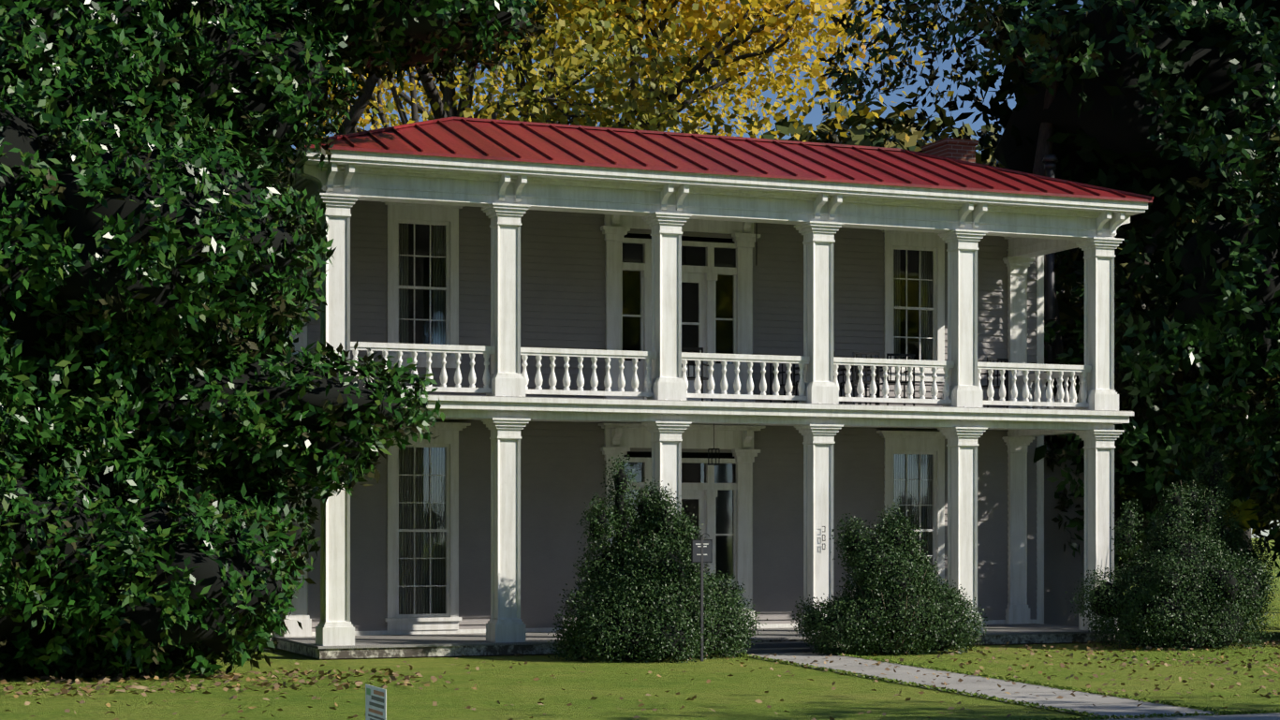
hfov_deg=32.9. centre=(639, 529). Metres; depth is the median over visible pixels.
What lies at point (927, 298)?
house curtains
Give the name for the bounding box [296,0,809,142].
autumn tree
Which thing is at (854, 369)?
iron porch furniture
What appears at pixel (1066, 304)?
tree
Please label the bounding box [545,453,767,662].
boxwood bush
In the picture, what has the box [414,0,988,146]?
autumn tree
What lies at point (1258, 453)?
evergreen tree
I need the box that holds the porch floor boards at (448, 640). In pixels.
[275,394,1132,648]
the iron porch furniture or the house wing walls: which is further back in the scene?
the house wing walls
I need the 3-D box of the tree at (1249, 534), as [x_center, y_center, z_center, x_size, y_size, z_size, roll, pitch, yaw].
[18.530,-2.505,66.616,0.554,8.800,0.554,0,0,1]
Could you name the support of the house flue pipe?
on the house wing walls
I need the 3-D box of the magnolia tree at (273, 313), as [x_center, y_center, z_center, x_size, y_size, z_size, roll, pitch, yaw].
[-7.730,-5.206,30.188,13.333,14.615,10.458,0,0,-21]
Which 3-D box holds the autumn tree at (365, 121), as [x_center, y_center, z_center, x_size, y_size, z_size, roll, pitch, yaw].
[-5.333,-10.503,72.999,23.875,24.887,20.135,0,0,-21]
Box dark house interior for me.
[408,223,919,579]
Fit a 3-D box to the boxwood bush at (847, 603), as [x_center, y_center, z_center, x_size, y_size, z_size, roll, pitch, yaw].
[3.851,0.764,33.159,3.117,2.488,1.878,0,0,-21]
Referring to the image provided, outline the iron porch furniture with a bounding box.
[681,222,1008,549]
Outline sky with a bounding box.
[291,0,1279,537]
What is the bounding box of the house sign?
[691,533,712,661]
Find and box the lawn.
[0,537,1279,719]
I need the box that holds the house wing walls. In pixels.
[1044,448,1084,626]
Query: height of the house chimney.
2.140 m
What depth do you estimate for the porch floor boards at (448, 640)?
34.25 m
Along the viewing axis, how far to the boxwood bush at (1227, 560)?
34.63 m
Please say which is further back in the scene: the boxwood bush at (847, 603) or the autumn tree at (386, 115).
the autumn tree at (386, 115)
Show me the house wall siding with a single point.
(563, 305)
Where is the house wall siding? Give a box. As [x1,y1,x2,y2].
[253,200,1037,649]
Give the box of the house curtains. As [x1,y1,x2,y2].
[398,223,932,614]
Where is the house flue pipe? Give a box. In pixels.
[1042,154,1059,445]
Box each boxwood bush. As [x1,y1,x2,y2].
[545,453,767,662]
[790,499,987,656]
[1064,429,1279,651]
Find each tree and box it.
[0,0,558,679]
[294,0,837,149]
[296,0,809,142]
[306,67,481,125]
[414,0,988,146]
[740,87,1004,168]
[818,0,1279,582]
[1054,187,1279,613]
[1063,344,1257,588]
[1128,128,1279,225]
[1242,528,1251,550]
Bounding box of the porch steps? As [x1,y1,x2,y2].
[712,641,842,655]
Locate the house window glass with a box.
[398,223,932,614]
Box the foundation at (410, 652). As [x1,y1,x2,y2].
[277,632,1124,659]
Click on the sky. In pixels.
(815, 117)
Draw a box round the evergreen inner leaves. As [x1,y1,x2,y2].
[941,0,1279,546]
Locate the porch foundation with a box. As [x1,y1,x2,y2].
[280,641,1120,660]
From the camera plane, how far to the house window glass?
36.58 m
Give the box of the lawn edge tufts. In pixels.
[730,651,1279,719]
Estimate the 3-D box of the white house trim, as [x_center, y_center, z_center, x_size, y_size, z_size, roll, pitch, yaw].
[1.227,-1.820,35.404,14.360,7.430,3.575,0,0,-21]
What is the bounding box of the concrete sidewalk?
[745,652,1279,719]
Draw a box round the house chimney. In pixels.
[921,137,978,162]
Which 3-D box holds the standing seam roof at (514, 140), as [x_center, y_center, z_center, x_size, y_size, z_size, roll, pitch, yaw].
[-0.670,-6.275,40.295,14.495,1.560,14.202,0,0,-21]
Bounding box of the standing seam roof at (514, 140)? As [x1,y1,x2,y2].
[272,116,1153,203]
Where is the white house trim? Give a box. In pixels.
[257,147,1147,649]
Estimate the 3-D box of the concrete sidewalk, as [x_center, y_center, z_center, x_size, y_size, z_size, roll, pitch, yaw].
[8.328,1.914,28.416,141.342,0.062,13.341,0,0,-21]
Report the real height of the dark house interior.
7.430 m
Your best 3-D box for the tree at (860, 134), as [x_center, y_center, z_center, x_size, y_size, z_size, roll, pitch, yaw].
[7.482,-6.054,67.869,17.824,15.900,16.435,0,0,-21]
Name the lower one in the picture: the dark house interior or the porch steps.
the porch steps
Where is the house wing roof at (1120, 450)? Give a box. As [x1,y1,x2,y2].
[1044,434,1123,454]
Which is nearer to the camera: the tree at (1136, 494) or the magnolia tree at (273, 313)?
the magnolia tree at (273, 313)

